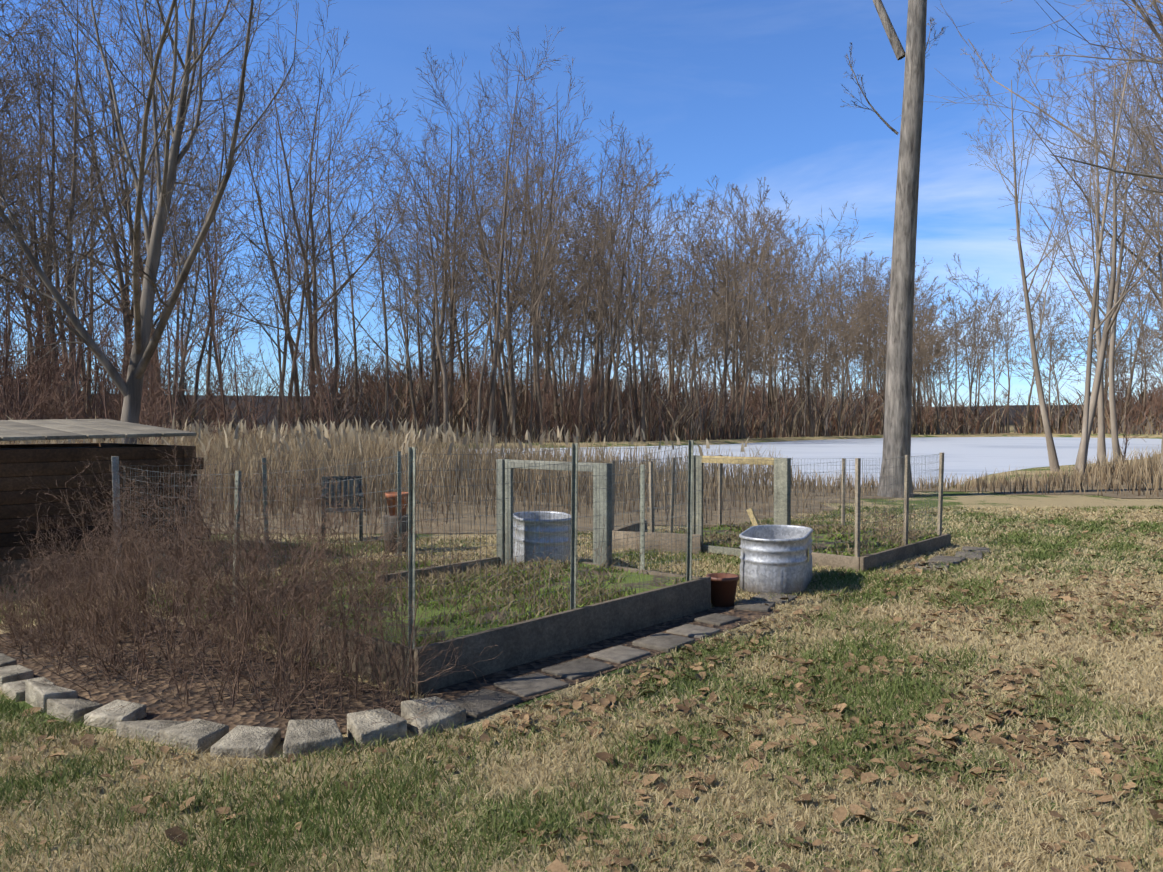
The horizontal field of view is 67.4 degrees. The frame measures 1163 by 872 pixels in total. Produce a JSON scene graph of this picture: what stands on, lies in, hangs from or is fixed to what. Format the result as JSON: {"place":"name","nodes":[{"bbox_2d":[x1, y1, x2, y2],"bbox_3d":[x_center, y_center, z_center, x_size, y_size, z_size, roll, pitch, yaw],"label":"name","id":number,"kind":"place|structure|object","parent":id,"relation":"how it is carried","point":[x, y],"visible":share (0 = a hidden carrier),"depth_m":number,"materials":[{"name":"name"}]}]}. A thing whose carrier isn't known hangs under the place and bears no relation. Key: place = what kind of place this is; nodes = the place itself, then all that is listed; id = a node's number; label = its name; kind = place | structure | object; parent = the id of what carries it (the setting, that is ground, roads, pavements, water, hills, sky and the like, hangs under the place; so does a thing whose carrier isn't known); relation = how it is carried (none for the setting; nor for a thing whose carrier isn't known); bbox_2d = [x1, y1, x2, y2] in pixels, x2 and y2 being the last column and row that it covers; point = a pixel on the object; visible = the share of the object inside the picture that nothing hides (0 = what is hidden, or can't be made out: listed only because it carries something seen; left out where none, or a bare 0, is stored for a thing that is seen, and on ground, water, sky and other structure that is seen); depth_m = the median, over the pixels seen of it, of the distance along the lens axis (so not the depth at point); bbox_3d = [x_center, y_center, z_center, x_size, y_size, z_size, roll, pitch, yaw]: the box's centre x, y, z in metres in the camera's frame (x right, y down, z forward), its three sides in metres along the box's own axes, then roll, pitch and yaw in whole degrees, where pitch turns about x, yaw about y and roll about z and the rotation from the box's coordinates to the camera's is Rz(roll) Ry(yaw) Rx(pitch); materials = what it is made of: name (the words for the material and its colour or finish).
{"place":"outdoors","nodes":[
{"label":"outdoors","id":0,"kind":"place"},
{"bbox_2d":[0,394,1162,871],"bbox_3d":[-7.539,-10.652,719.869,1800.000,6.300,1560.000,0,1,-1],"label":"ground","id":1,"kind":"structure","parent":0,"point":[956,500],"depth_m":4.29,"materials":[{"name":"plant"}]},
{"bbox_2d":[0,419,210,587],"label":"timber shed","id":2,"kind":"structure","parent":1,"relation":"on","point":[48,465],"depth_m":9.25,"materials":[{"name":"brown wood"}]},
{"bbox_2d":[0,0,334,443],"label":"tree","id":3,"kind":"object","parent":1,"relation":"on","point":[142,353],"visible":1,"depth_m":17.48,"materials":[{"name":"brown plant"}]},
{"bbox_2d":[0,608,413,740],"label":"mulch bed","id":4,"kind":"object","parent":1,"relation":"on","point":[105,694],"visible":0.3,"depth_m":5.33,"materials":[{"name":"brown plant"}]},
{"bbox_2d":[0,417,510,740],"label":"dead shrubs","id":5,"kind":"object","parent":4,"relation":"in","point":[70,596],"visible":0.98,"depth_m":5.51,"materials":[{"name":"brown plant"}]},
{"bbox_2d":[0,653,465,758],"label":"stone edging","id":6,"kind":"object","parent":1,"relation":"on","point":[245,741],"visible":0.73,"depth_m":4.57,"materials":[{"name":"grey stone"}]},
{"bbox_2d":[0,0,659,442],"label":"treeline","id":7,"kind":"object","parent":1,"relation":"on","point":[102,208],"depth_m":73.47,"materials":[{"name":"brown plant"}]},
{"bbox_2d":[320,476,363,543],"bbox_3d":[-3.377,1.037,12.313,0.580,0.910,0.594,0,1,-15],"label":"garden chair","id":8,"kind":"object","parent":1,"relation":"on","point":[339,479],"visible":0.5,"depth_m":12.50,"materials":[{"name":"black metal"}]},
{"bbox_2d":[382,514,407,552],"bbox_3d":[-2.353,1.253,11.181,0.400,0.470,0.390,0,1,-1],"label":"pot stump","id":9,"kind":"object","parent":1,"relation":"on","point":[389,519],"visible":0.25,"depth_m":11.02,"materials":[{"name":"grey wood"}]},
{"bbox_2d":[385,492,407,515],"bbox_3d":[-2.353,0.873,11.175,0.330,0.290,0.330,0,1,-1],"label":"terracotta pot","id":10,"kind":"object","parent":9,"relation":"on","point":[392,496],"visible":0.62,"depth_m":11.07,"materials":[{"name":"orange ceramic"}]},
{"bbox_2d":[111,440,943,688],"bbox_3d":[0.243,0.904,9.968,4.530,1.800,9.021,1,1,43],"label":"garden fence","id":11,"kind":"object","parent":1,"relation":"on","point":[603,484],"visible":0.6,"depth_m":8.56,"materials":[{"name":"grey metal"}]},
{"bbox_2d":[142,521,937,646],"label":"garden groundcover plants","id":12,"kind":"object","parent":1,"relation":"on","point":[555,571],"visible":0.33,"depth_m":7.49,"materials":[{"name":"green plant"}]},
{"bbox_2d":[513,511,570,563],"bbox_3d":[-0.442,1.203,9.938,0.653,0.604,0.983,0,1,-15],"label":"metal tub","id":13,"kind":"object","parent":1,"relation":"on","point":[521,536],"visible":0.56,"depth_m":9.54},
{"bbox_2d":[186,476,920,638],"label":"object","id":14,"kind":"object","parent":1,"relation":"on","point":[881,531],"visible":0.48,"depth_m":8.07,"materials":[{"name":"brown plant"}]},
{"bbox_2d":[205,520,950,694],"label":"raised bed boards","id":15,"kind":"object","parent":1,"relation":"on","point":[524,642],"visible":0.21,"depth_m":6.41,"materials":[{"name":"grey wood"}]},
{"bbox_2d":[0,415,1162,538],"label":"reeds","id":16,"kind":"object","parent":1,"relation":"on","point":[342,444],"visible":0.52,"depth_m":21.07,"materials":[{"name":"beige plant"}]},
{"bbox_2d":[0,205,1162,459],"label":"brush thicket","id":17,"kind":"object","parent":1,"relation":"on","point":[36,389],"visible":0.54,"depth_m":36.74,"materials":[{"name":"brown plant"}]},
{"bbox_2d":[0,510,1162,871],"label":"fallen leaves","id":18,"kind":"object","parent":1,"relation":"on","point":[1040,726],"visible":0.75,"depth_m":4.51,"materials":[{"name":"brown plant"}]},
{"bbox_2d":[1,333,1162,442],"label":"undergrowth brush","id":19,"kind":"object","parent":1,"relation":"on","point":[838,425],"visible":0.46,"depth_m":96.91,"materials":[{"name":"brown plant"}]},
{"bbox_2d":[739,525,812,594],"bbox_3d":[1.991,1.245,8.886,0.653,0.549,1.253,0,1,21],"label":"stock tank","id":20,"kind":"object","parent":1,"relation":"on","point":[776,558],"visible":0.98,"depth_m":8.37,"materials":[{"name":"grey metal"}]},
{"bbox_2d":[425,0,1162,441],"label":"treeline","id":21,"kind":"object","parent":1,"relation":"on","point":[829,324],"depth_m":93.17,"materials":[{"name":"brown plant"}]},
{"bbox_2d":[678,526,936,556],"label":"weeds","id":22,"kind":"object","parent":1,"relation":"on","point":[825,544],"depth_m":11.30,"materials":[{"name":"plant"}]},
{"bbox_2d":[840,0,948,497],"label":"tree trunk","id":23,"kind":"object","parent":1,"relation":"on","point":[897,417],"visible":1,"depth_m":19.40,"materials":[{"name":"brown plant"}]},
{"bbox_2d":[841,29,1162,434],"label":"treeline","id":24,"kind":"object","parent":1,"relation":"on","point":[936,348],"depth_m":139.22,"materials":[{"name":"brown plant"}]},
{"bbox_2d":[961,0,1162,474],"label":"trees","id":25,"kind":"object","parent":1,"relation":"on","point":[1097,392],"visible":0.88,"depth_m":29.50,"materials":[{"name":"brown plant"}]},
{"bbox_2d":[1022,0,1162,270],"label":"tree","id":26,"kind":"object","parent":1,"relation":"on","point":[1156,176],"visible":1,"depth_m":11.26,"materials":[{"name":"brown plant"}]},
{"bbox_2d":[0,0,1162,406],"label":"sky","id":27,"kind":"structure","parent":0,"point":[739,92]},
{"bbox_2d":[421,604,779,723],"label":"path soil","id":28,"kind":"structure","parent":0,"point":[455,691],"depth_m":6.11,"materials":[{"name":"brown soil"}]},
{"bbox_2d":[706,573,738,606],"bbox_3d":[1.278,1.398,7.892,0.300,0.270,0.300,0,1,-1],"label":"nursery pot","id":29,"kind":"object","parent":28,"relation":"on","point":[723,589],"visible":0.96,"depth_m":7.79,"materials":[{"name":"brown plastic"}]},
{"bbox_2d":[201,473,1162,533],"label":"reeds","id":30,"kind":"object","parent":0,"point":[469,520],"depth_m":16.83,"materials":[{"name":"beige plant"}]},
{"bbox_2d":[449,546,989,719],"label":"stone path","id":31,"kind":"structure","parent":0,"point":[479,704],"depth_m":6.07,"materials":[{"name":"grey stone"}]},
{"bbox_2d":[416,437,1161,487],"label":"pond","id":32,"kind":"structure","parent":0,"point":[966,456],"depth_m":59.56,"materials":[{"name":"white ice"}]}
]}

